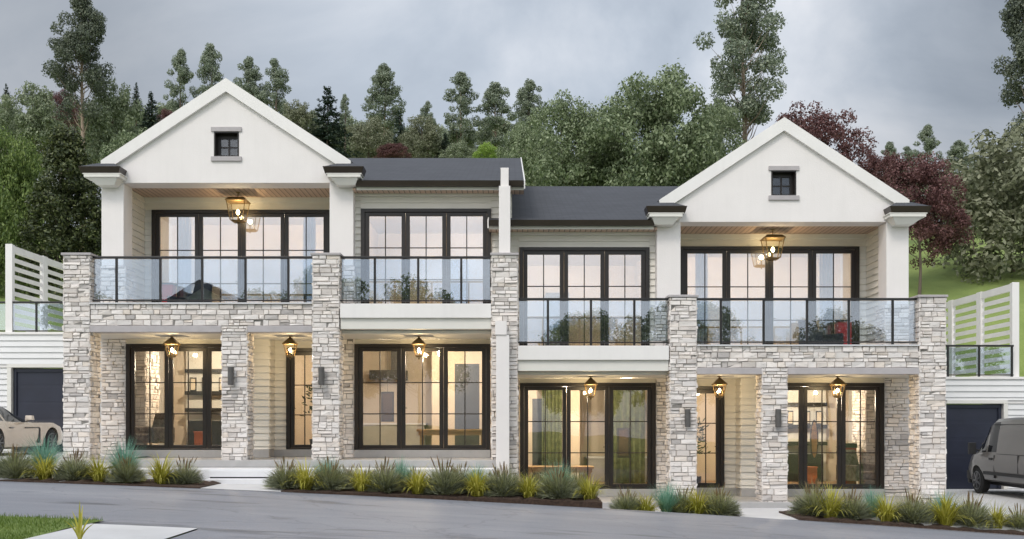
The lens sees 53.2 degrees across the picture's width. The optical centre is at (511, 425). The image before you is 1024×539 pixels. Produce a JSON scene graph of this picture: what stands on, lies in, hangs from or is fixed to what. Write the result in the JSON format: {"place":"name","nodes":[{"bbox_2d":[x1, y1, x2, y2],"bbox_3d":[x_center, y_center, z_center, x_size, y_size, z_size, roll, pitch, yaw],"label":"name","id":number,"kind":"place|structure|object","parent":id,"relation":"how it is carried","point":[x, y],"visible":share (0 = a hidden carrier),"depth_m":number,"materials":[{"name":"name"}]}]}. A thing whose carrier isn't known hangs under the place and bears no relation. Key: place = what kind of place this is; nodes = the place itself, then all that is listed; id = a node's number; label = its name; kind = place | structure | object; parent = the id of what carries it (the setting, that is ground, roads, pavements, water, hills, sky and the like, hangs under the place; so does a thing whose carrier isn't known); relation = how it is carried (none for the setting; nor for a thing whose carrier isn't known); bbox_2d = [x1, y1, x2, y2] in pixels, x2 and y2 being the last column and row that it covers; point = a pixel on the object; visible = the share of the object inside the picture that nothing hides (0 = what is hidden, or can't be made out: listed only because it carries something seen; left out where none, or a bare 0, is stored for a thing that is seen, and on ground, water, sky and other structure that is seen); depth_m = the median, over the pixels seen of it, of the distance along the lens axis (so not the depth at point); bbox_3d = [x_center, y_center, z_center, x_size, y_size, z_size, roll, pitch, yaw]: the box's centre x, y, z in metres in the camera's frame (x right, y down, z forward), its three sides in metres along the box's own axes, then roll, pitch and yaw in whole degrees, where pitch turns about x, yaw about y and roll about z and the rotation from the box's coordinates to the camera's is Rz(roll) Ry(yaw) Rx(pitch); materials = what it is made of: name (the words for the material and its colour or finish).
{"place":"outdoors","nodes":[
{"label":"outdoors","id":0,"kind":"place"},
{"bbox_2d":[0,511,102,538],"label":"lawn grass","id":1,"kind":"structure","parent":0,"point":[18,526],"depth_m":13.19,"materials":[{"name":"plant"}]},
{"bbox_2d":[0,452,140,482],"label":"driveway","id":2,"kind":"structure","parent":0,"point":[3,454],"depth_m":24.69,"materials":[{"name":"concrete"}]},
{"bbox_2d":[0,407,62,454],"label":"sports car","id":3,"kind":"object","parent":2,"relation":"on","point":[14,428],"visible":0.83,"depth_m":26.67,"materials":[{"name":"beige paint"}]},
{"bbox_2d":[0,332,64,451],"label":"garage","id":4,"kind":"structure","parent":2,"relation":"on","point":[31,374],"depth_m":29.55,"materials":[{"name":"white paint"}]},
{"bbox_2d":[14,368,64,451],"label":"garage door","id":5,"kind":"structure","parent":4,"relation":"in","point":[38,392],"depth_m":29.62,"materials":[{"name":"metal"}]},
{"bbox_2d":[5,244,99,331],"bbox_3d":[-14.569,-3.950,32.815,0.200,2.614,6.470,0,0,0],"label":"slat screen","id":6,"kind":"object","parent":4,"relation":"on","point":[11,260],"visible":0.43,"depth_m":30.83,"materials":[{"name":"white paint"}]},
{"bbox_2d":[26,524,197,538],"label":"driveway","id":7,"kind":"structure","parent":0,"point":[102,531],"depth_m":12.79,"materials":[{"name":"concrete"}]},
{"bbox_2d":[0,477,224,489],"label":"planting bed soil","id":8,"kind":"structure","parent":0,"point":[149,483],"depth_m":21.11,"materials":[{"name":"soil"}]},
{"bbox_2d":[0,443,37,478],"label":"grey green shrub","id":9,"kind":"object","parent":8,"relation":"on","point":[10,468],"visible":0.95,"depth_m":21.33,"materials":[{"name":"green plant"}]},
{"bbox_2d":[18,433,71,468],"bbox_3d":[-10.129,0.611,22.152,1.565,1.019,1.588,0,0,-14],"label":"blue green grass clump","id":10,"kind":"object","parent":8,"relation":"on","point":[44,451],"visible":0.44,"depth_m":21.97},
{"bbox_2d":[50,447,96,480],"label":"grey green shrub","id":11,"kind":"object","parent":8,"relation":"on","point":[69,470],"visible":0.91,"depth_m":21.33,"materials":[{"name":"green plant"}]},
{"bbox_2d":[103,453,148,482],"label":"grey green shrub","id":12,"kind":"object","parent":8,"relation":"on","point":[125,473],"visible":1,"depth_m":21.26,"materials":[{"name":"green plant"}]},
{"bbox_2d":[137,450,179,483],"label":"yellow grass clump","id":13,"kind":"object","parent":8,"relation":"on","point":[157,475],"visible":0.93,"depth_m":21.28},
{"bbox_2d":[163,455,204,484],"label":"grey green shrub","id":14,"kind":"object","parent":8,"relation":"on","point":[186,474],"visible":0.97,"depth_m":21.39,"materials":[{"name":"green plant"}]},
{"bbox_2d":[135,414,174,444],"bbox_3d":[-9.480,0.163,27.034,0.940,1.002,0.910,0,0,28],"label":"armchair","id":15,"kind":"object","parent":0,"point":[157,433],"visible":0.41,"depth_m":26.70,"materials":[{"name":"grey fabric"}]},
{"bbox_2d":[203,484,283,491],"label":"path","id":16,"kind":"structure","parent":0,"point":[254,487],"depth_m":21.55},
{"bbox_2d":[205,471,276,483],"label":"entrance steps","id":17,"kind":"structure","parent":16,"relation":"on","point":[239,477],"depth_m":22.88,"materials":[{"name":"concrete"}]},
{"bbox_2d":[171,529,386,538],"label":"pavement","id":18,"kind":"structure","parent":0,"point":[207,534],"depth_m":13.29,"materials":[{"name":"grey concrete"}]},
{"bbox_2d":[108,467,494,491],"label":"terrace","id":19,"kind":"structure","parent":0,"point":[204,470],"depth_m":23.00,"materials":[{"name":"white stone"}]},
{"bbox_2d":[281,487,601,507],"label":"planting bed soil","id":20,"kind":"structure","parent":0,"point":[596,502],"depth_m":21.01,"materials":[{"name":"soil"}]},
{"bbox_2d":[258,458,305,488],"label":"grey green shrub","id":21,"kind":"object","parent":20,"relation":"on","point":[277,480],"visible":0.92,"depth_m":21.32,"materials":[{"name":"green plant"}]},
{"bbox_2d":[308,457,355,489],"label":"grey green shrub","id":22,"kind":"object","parent":20,"relation":"on","point":[334,479],"visible":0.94,"depth_m":21.34,"materials":[{"name":"green plant"}]},
{"bbox_2d":[362,456,409,492],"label":"grey green shrub","id":23,"kind":"object","parent":20,"relation":"on","point":[386,479],"visible":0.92,"depth_m":21.30,"materials":[{"name":"green plant"}]},
{"bbox_2d":[419,456,473,494],"bbox_3d":[-1.418,1.286,21.497,1.722,1.352,1.672,0,0,24],"label":"grey green shrub","id":24,"kind":"object","parent":20,"relation":"on","point":[449,481],"visible":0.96,"depth_m":21.29,"materials":[{"name":"green plant"}]},
{"bbox_2d":[479,461,532,497],"bbox_3d":[-0.206,1.135,21.553,1.536,0.854,1.438,0,0,-31],"label":"grey green shrub","id":25,"kind":"object","parent":20,"relation":"on","point":[505,482],"visible":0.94,"depth_m":21.31,"materials":[{"name":"green plant"}]},
{"bbox_2d":[534,462,582,498],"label":"grey green shrub","id":26,"kind":"object","parent":20,"relation":"on","point":[559,488],"visible":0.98,"depth_m":21.26,"materials":[{"name":"green plant"}]},
{"bbox_2d":[455,364,478,444],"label":"interior door","id":27,"kind":"structure","parent":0,"point":[471,395],"depth_m":28.98,"materials":[{"name":"glass"}]},
{"bbox_2d":[455,364,478,444],"bbox_3d":[-1.275,-0.544,29.023,0.700,2.412,0.075,0,0,0],"label":"door panel","id":28,"kind":"structure","parent":27,"relation":"in","point":[471,370],"depth_m":28.98,"materials":[{"name":"glass"}]},
{"bbox_2d":[0,481,1023,538],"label":"road","id":29,"kind":"structure","parent":0,"point":[306,513],"depth_m":17.41,"materials":[{"name":"asphalt"}]},
{"bbox_2d":[0,227,1023,538],"bbox_3d":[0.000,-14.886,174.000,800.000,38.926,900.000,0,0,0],"label":"ground","id":30,"kind":"structure","parent":0,"point":[938,279],"depth_m":40.70,"materials":[{"name":"green plant"}]},
{"bbox_2d":[0,125,63,297],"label":"broadleaf tree","id":31,"kind":"object","parent":30,"relation":"on","point":[18,174],"visible":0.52,"depth_m":41.26,"materials":[{"name":"green plant"}]},
{"bbox_2d":[0,80,66,157],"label":"broadleaf tree","id":32,"kind":"object","parent":30,"relation":"on","point":[35,121],"visible":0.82,"depth_m":65.02,"materials":[{"name":"green plant"}]},
{"bbox_2d":[14,125,101,300],"bbox_3d":[-17.156,-7.921,39.545,3.791,7.304,3.592,0,0,29],"label":"magnolia tree","id":33,"kind":"object","parent":30,"relation":"on","point":[66,160],"visible":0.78,"depth_m":38.96,"materials":[{"name":"green plant"}]},
{"bbox_2d":[41,0,115,251],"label":"gum tree","id":34,"kind":"object","parent":30,"relation":"on","point":[88,29],"visible":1,"depth_m":55.54,"materials":[{"name":"green plant"}]},
{"bbox_2d":[76,76,146,163],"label":"broadleaf tree","id":35,"kind":"object","parent":30,"relation":"on","point":[118,109],"visible":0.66,"depth_m":57.23,"materials":[{"name":"green plant"}]},
{"bbox_2d":[163,47,196,113],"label":"gum tree","id":36,"kind":"object","parent":30,"relation":"on","point":[184,75],"visible":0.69,"depth_m":71.73,"materials":[{"name":"green plant"}]},
{"bbox_2d":[195,43,223,95],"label":"gum tree","id":37,"kind":"object","parent":30,"relation":"on","point":[208,59],"visible":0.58,"depth_m":71.77,"materials":[{"name":"green plant"}]},
{"bbox_2d":[233,56,265,98],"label":"gum tree","id":38,"kind":"object","parent":30,"relation":"on","point":[251,77],"visible":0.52,"depth_m":71.72,"materials":[{"name":"green plant"}]},
{"bbox_2d":[258,58,291,115],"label":"gum tree","id":39,"kind":"object","parent":30,"relation":"on","point":[279,77],"visible":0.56,"depth_m":71.90,"materials":[{"name":"green plant"}]},
{"bbox_2d":[60,78,524,467],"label":"gabled house","id":40,"kind":"structure","parent":30,"relation":"on","point":[199,159],"depth_m":25.90,"materials":[{"name":"white stone"}]},
{"bbox_2d":[126,344,221,449],"bbox_3d":[-8.213,-0.723,25.918,3.120,2.682,0.204,0,0,0],"label":"glazed door","id":41,"kind":"structure","parent":40,"relation":"in","point":[207,349],"depth_m":25.88,"materials":[{"name":"brown metal"}]},
{"bbox_2d":[178,217,191,297],"bbox_3d":[-8.978,-4.460,27.978,0.407,3.280,0.074,0,0,0],"label":"curtain","id":42,"kind":"object","parent":40,"relation":"hanging from","point":[184,243],"visible":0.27,"depth_m":27.96,"materials":[{"name":"fabric"}]},
{"bbox_2d":[92,256,311,301],"bbox_3d":[-7.305,-3.442,24.170,5.220,1.115,0.070,0,0,0],"label":"balcony railing","id":43,"kind":"object","parent":40,"relation":"on","point":[202,258],"visible":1,"depth_m":24.14,"materials":[{"name":"black metal"}]},
{"bbox_2d":[185,351,222,444],"bbox_3d":[-8.825,-0.769,30.274,1.700,2.862,0.648,0,0,0],"label":"shelf unit","id":44,"kind":"object","parent":40,"relation":"on","point":[195,397],"visible":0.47,"depth_m":30.36,"materials":[{"name":"white wood"}]},
{"bbox_2d":[211,127,241,160],"bbox_3d":[-7.236,-7.127,26.135,0.774,0.865,0.570,0,0,0],"label":"gable window","id":45,"kind":"structure","parent":40,"relation":"in","point":[220,133],"depth_m":25.89,"materials":[{"name":"brown metal"}]},
{"bbox_2d":[151,210,329,301],"bbox_3d":[-7.300,-4.314,27.618,4.844,3.008,0.204,0,0,0],"label":"glazed door","id":46,"kind":"structure","parent":40,"relation":"in","point":[155,214],"depth_m":27.59,"materials":[{"name":"brown metal"}]},
{"bbox_2d":[286,348,312,448],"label":"entry door","id":47,"kind":"structure","parent":40,"relation":"in","point":[290,364],"depth_m":26.43,"materials":[{"name":"brown metal"}]},
{"bbox_2d":[303,217,315,301],"bbox_3d":[-5.553,-4.460,27.978,0.357,3.280,0.074,0,0,0],"label":"curtain","id":48,"kind":"object","parent":40,"relation":"hanging from","point":[311,233],"visible":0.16,"depth_m":27.96,"materials":[{"name":"fabric"}]},
{"bbox_2d":[363,423,427,444],"bbox_3d":[-3.475,0.296,30.286,1.900,0.732,0.612,0,0,0],"label":"kitchen counter","id":49,"kind":"object","parent":40,"relation":"on","point":[371,433],"visible":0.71,"depth_m":30.02,"materials":[{"name":"white stone"}]},
{"bbox_2d":[340,256,490,303],"bbox_3d":[-2.272,-3.438,24.170,3.565,1.125,0.070,0,0,0],"label":"balcony railing","id":50,"kind":"object","parent":40,"relation":"on","point":[418,258],"visible":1,"depth_m":24.14,"materials":[{"name":"black metal"}]},
{"bbox_2d":[354,344,489,449],"bbox_3d":[-2.270,-0.723,25.918,3.440,2.682,0.204,0,0,0],"label":"glazed door","id":51,"kind":"structure","parent":40,"relation":"in","point":[401,349],"depth_m":25.88,"materials":[{"name":"brown metal"}]},
{"bbox_2d":[361,208,490,303],"bbox_3d":[-2.204,-4.181,26.218,3.337,2.743,0.204,0,0,0],"label":"glazed door","id":52,"kind":"structure","parent":40,"relation":"in","point":[446,213],"depth_m":26.18,"materials":[{"name":"brown metal"}]},
{"bbox_2d":[451,260,465,303],"bbox_3d":[-1.725,-3.900,31.045,0.700,2.200,0.290,0,0,0],"label":"wardrobe","id":53,"kind":"object","parent":40,"relation":"on","point":[455,284],"visible":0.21,"depth_m":30.90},
{"bbox_2d":[281,99,321,139],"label":"broadleaf tree","id":54,"kind":"object","parent":30,"relation":"on","point":[300,116],"visible":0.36,"depth_m":67.56,"materials":[{"name":"green plant"}]},
{"bbox_2d":[308,86,362,157],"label":"fir tree","id":55,"kind":"object","parent":30,"relation":"on","point":[326,136],"visible":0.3,"depth_m":59.85,"materials":[{"name":"green plant"}]},
{"bbox_2d":[345,115,394,157],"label":"broadleaf tree","id":56,"kind":"object","parent":30,"relation":"on","point":[370,142],"visible":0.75,"depth_m":63.33,"materials":[{"name":"green plant"}]},
{"bbox_2d":[361,62,406,134],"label":"gum tree","id":57,"kind":"object","parent":30,"relation":"on","point":[381,79],"visible":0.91,"depth_m":73.42,"materials":[{"name":"green plant"}]},
{"bbox_2d":[395,114,446,157],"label":"broadleaf tree","id":58,"kind":"object","parent":30,"relation":"on","point":[420,143],"visible":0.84,"depth_m":65.44,"materials":[{"name":"green plant"}]},
{"bbox_2d":[441,71,480,151],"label":"gum tree","id":59,"kind":"object","parent":30,"relation":"on","point":[461,99],"visible":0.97,"depth_m":69.70,"materials":[{"name":"green plant"}]},
{"bbox_2d":[476,81,517,151],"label":"gum tree","id":60,"kind":"object","parent":30,"relation":"on","point":[493,99],"visible":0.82,"depth_m":69.64,"materials":[{"name":"green plant"}]},
{"bbox_2d":[490,168,518,478],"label":"party wall","id":61,"kind":"structure","parent":30,"relation":"on","point":[504,269],"depth_m":24.00,"materials":[{"name":"white"}]},
{"bbox_2d":[495,121,548,185],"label":"broadleaf tree","id":62,"kind":"object","parent":30,"relation":"on","point":[519,136],"visible":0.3,"depth_m":56.32,"materials":[{"name":"green plant"}]},
{"bbox_2d":[508,78,548,133],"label":"gum tree","id":63,"kind":"object","parent":30,"relation":"on","point":[526,97],"visible":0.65,"depth_m":73.58,"materials":[{"name":"green plant"}]},
{"bbox_2d":[505,88,625,185],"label":"broadleaf tree","id":64,"kind":"object","parent":30,"relation":"on","point":[558,169],"visible":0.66,"depth_m":50.89,"materials":[{"name":"green plant"}]},
{"bbox_2d":[573,58,732,185],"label":"broadleaf tree","id":65,"kind":"object","parent":30,"relation":"on","point":[662,155],"visible":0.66,"depth_m":49.20,"materials":[{"name":"green plant"}]},
{"bbox_2d":[677,97,747,175],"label":"broadleaf tree","id":66,"kind":"object","parent":30,"relation":"on","point":[733,122],"visible":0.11,"depth_m":53.43,"materials":[{"name":"green plant"}]},
{"bbox_2d":[487,117,947,507],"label":"gabled house","id":67,"kind":"structure","parent":30,"relation":"on","point":[810,197],"depth_m":25.90,"materials":[{"name":"white stone"}]},
{"bbox_2d":[542,390,561,477],"bbox_3d":[1.119,0.209,28.703,0.573,2.842,0.060,0,0,0],"label":"curtain","id":68,"kind":"object","parent":67,"relation":"hanging from","point":[553,413],"visible":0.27,"depth_m":28.70,"materials":[{"name":"fabric"}]},
{"bbox_2d":[546,293,568,345],"bbox_3d":[1.375,-2.913,31.045,0.700,2.200,0.290,0,0,0],"label":"wardrobe","id":69,"kind":"object","parent":67,"relation":"on","point":[554,324],"visible":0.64,"depth_m":30.90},
{"bbox_2d":[519,247,649,345],"bbox_3d":[1.853,-3.194,26.218,3.337,2.743,0.204,0,0,0],"label":"glazed door","id":70,"kind":"structure","parent":67,"relation":"in","point":[604,252],"depth_m":26.18,"materials":[{"name":"brown metal"}]},
{"bbox_2d":[520,383,655,488],"bbox_3d":[1.920,0.265,25.918,3.440,2.682,0.204,0,0,0],"label":"glazed door","id":71,"kind":"structure","parent":67,"relation":"in","point":[524,387],"depth_m":25.88,"materials":[{"name":"brown metal"}]},
{"bbox_2d":[518,298,668,345],"bbox_3d":[1.923,-2.450,24.170,3.565,1.125,0.070,0,0,0],"label":"balcony railing","id":72,"kind":"object","parent":67,"relation":"on","point":[634,300],"visible":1,"depth_m":24.14,"materials":[{"name":"black metal"}]},
{"bbox_2d":[613,390,644,483],"bbox_3d":[3.272,0.209,28.703,0.930,2.842,0.060,0,0,0],"label":"curtain","id":73,"kind":"object","parent":67,"relation":"hanging from","point":[621,470],"visible":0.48,"depth_m":28.70,"materials":[{"name":"fabric"}]},
{"bbox_2d":[695,254,707,344],"bbox_3d":[5.197,-3.473,27.982,0.356,3.280,0.073,0,0,0],"label":"curtain","id":74,"kind":"object","parent":67,"relation":"hanging from","point":[699,270],"depth_m":27.97,"materials":[{"name":"fabric"}]},
{"bbox_2d":[695,386,723,487],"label":"entry door","id":75,"kind":"structure","parent":67,"relation":"in","point":[705,390],"depth_m":26.43,"materials":[{"name":"brown metal"}]},
{"bbox_2d":[681,246,859,344],"bbox_3d":[6.950,-3.326,27.618,4.844,3.008,0.204,0,0,0],"label":"glazed door","id":76,"kind":"structure","parent":67,"relation":"in","point":[725,251],"depth_m":27.59,"materials":[{"name":"brown metal"}]},
{"bbox_2d":[768,166,798,199],"bbox_3d":[6.886,-6.140,26.135,0.774,0.865,0.570,0,0,0],"label":"gable window","id":77,"kind":"structure","parent":67,"relation":"in","point":[780,172],"depth_m":25.89,"materials":[{"name":"brown metal"}]},
{"bbox_2d":[696,298,916,344],"bbox_3d":[6.955,-2.455,24.170,5.220,1.115,0.070,0,0,0],"label":"balcony railing","id":78,"kind":"object","parent":67,"relation":"on","point":[848,341],"visible":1,"depth_m":24.14,"materials":[{"name":"black metal"}]},
{"bbox_2d":[787,390,826,481],"bbox_3d":[8.475,0.219,30.274,1.700,2.862,0.648,0,0,0],"label":"shelf unit","id":79,"kind":"object","parent":67,"relation":"on","point":[813,401],"visible":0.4,"depth_m":30.36,"materials":[{"name":"white wood"}]},
{"bbox_2d":[798,320,843,344],"bbox_3d":[8.120,-2.312,27.028,0.940,1.002,0.910,0,0,-35],"label":"armchair","id":80,"kind":"object","parent":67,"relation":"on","point":[814,334],"visible":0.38,"depth_m":26.94,"materials":[{"name":"grey fabric"}]},
{"bbox_2d":[819,254,832,334],"bbox_3d":[8.622,-3.473,27.982,0.406,3.280,0.073,0,0,0],"label":"curtain","id":81,"kind":"object","parent":67,"relation":"hanging from","point":[825,279],"depth_m":27.98,"materials":[{"name":"fabric"}]},
{"bbox_2d":[787,383,883,488],"bbox_3d":[7.863,0.265,25.918,3.120,2.682,0.204,0,0,0],"label":"glazed door","id":82,"kind":"structure","parent":67,"relation":"in","point":[802,388],"depth_m":25.88,"materials":[{"name":"brown metal"}]},
{"bbox_2d":[836,450,874,483],"bbox_3d":[9.130,1.151,27.034,0.940,1.002,0.910,0,0,-28],"label":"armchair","id":83,"kind":"object","parent":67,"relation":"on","point":[853,469],"visible":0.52,"depth_m":26.74,"materials":[{"name":"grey fabric"}]},
{"bbox_2d":[692,0,787,140],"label":"gum tree","id":84,"kind":"object","parent":30,"relation":"on","point":[750,36],"visible":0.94,"depth_m":55.33,"materials":[{"name":"green plant"}]},
{"bbox_2d":[775,100,878,168],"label":"maple tree","id":85,"kind":"object","parent":30,"relation":"on","point":[814,128],"visible":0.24,"depth_m":48.95,"materials":[{"name":"red plant"}]},
{"bbox_2d":[859,150,906,197],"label":"maple tree","id":86,"kind":"object","parent":30,"relation":"on","point":[877,164],"visible":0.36,"depth_m":47.44,"materials":[{"name":"red plant"}]},
{"bbox_2d":[910,123,943,218],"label":"gum tree","id":87,"kind":"object","parent":30,"relation":"on","point":[927,138],"visible":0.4,"depth_m":75.73,"materials":[{"name":"green plant"}]},
{"bbox_2d":[882,151,975,294],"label":"maple tree","id":88,"kind":"object","parent":30,"relation":"on","point":[936,200],"visible":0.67,"depth_m":40.40,"materials":[{"name":"red plant"}]},
{"bbox_2d":[924,118,1023,284],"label":"broadleaf tree","id":89,"kind":"object","parent":30,"relation":"on","point":[1001,166],"visible":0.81,"depth_m":42.36,"materials":[{"name":"green plant"}]},
{"bbox_2d":[991,0,1023,136],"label":"gum tree","id":90,"kind":"object","parent":30,"relation":"on","point":[1012,15],"visible":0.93,"depth_m":45.85,"materials":[{"name":"green plant"}]},
{"bbox_2d":[0,0,1023,226],"label":"sky","id":91,"kind":"structure","parent":0,"point":[903,66],"materials":[{"name":"grey"}]},
{"bbox_2d":[532,399,541,477],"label":"interior door","id":92,"kind":"structure","parent":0,"point":[536,430],"depth_m":29.00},
{"bbox_2d":[605,508,1023,535],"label":"path","id":93,"kind":"structure","parent":0,"point":[772,513],"depth_m":21.90,"materials":[{"name":"concrete"}]},
{"bbox_2d":[779,510,1023,535],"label":"planting bed soil","id":94,"kind":"structure","parent":0,"point":[817,518],"depth_m":21.01,"materials":[{"name":"soil"}]},
{"bbox_2d":[784,478,842,516],"bbox_3d":[6.361,1.528,21.690,1.550,0.921,1.656,0,0,-24],"label":"grey green shrub","id":95,"kind":"object","parent":94,"relation":"on","point":[808,510],"visible":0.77,"depth_m":21.53,"materials":[{"name":"green plant"}]},
{"bbox_2d":[797,481,853,517],"bbox_3d":[6.611,1.537,21.389,1.453,0.787,1.434,0,0,-6],"label":"yellow grass clump","id":96,"kind":"object","parent":94,"relation":"on","point":[831,506],"visible":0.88,"depth_m":21.25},
{"bbox_2d":[823,487,876,520],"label":"grey green shrub","id":97,"kind":"object","parent":94,"relation":"on","point":[856,511],"visible":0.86,"depth_m":21.26,"materials":[{"name":"green plant"}]},
{"bbox_2d":[887,486,937,523],"bbox_3d":[8.387,1.686,21.473,1.524,0.855,1.617,0,0,-39],"label":"grey green shrub","id":98,"kind":"object","parent":94,"relation":"on","point":[910,516],"visible":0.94,"depth_m":21.30,"materials":[{"name":"green plant"}]},
{"bbox_2d":[911,487,982,526],"bbox_3d":[9.062,1.681,21.401,1.450,0.831,1.489,0,0,44],"label":"yellow grass clump","id":99,"kind":"object","parent":94,"relation":"on","point":[946,515],"visible":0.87,"depth_m":21.24,"materials":[{"name":"plant"}]},
{"bbox_2d":[947,490,1006,528],"bbox_3d":[9.645,1.771,21.443,1.574,0.876,1.473,0,0,-17],"label":"grey green shrub","id":100,"kind":"object","parent":94,"relation":"on","point":[979,512],"visible":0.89,"depth_m":21.28,"materials":[{"name":"green plant"}]},
{"bbox_2d":[946,489,1023,514],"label":"driveway","id":101,"kind":"structure","parent":0,"point":[1008,496],"depth_m":25.74,"materials":[{"name":"concrete"}]},
{"bbox_2d":[945,377,1023,488],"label":"garage","id":102,"kind":"structure","parent":101,"relation":"on","point":[977,408],"depth_m":29.07,"materials":[{"name":"white paint"}]},
{"bbox_2d":[946,404,1000,488],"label":"garage door","id":103,"kind":"structure","parent":102,"relation":"in","point":[965,423],"depth_m":29.12,"materials":[{"name":"metal"}]},
{"bbox_2d":[946,282,1018,376],"bbox_3d":[14.436,-2.717,32.515,0.200,2.776,6.470,0,0,0],"label":"slat screen","id":104,"kind":"object","parent":102,"relation":"on","point":[1012,288],"visible":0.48,"depth_m":31.20,"materials":[{"name":"white paint"}]},
{"bbox_2d":[967,417,1023,492],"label":"panel van","id":105,"kind":"object","parent":101,"relation":"on","point":[997,458],"visible":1,"depth_m":26.05,"materials":[{"name":"grey paint"}]},
{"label":"planting bed soil","id":106,"kind":"structure","parent":0,"visible":0},
{"bbox_2d":[691,483,744,516],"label":"grey green shrub","id":107,"kind":"object","parent":106,"relation":"on","point":[727,507],"visible":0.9,"depth_m":21.57,"materials":[{"name":"green plant"}]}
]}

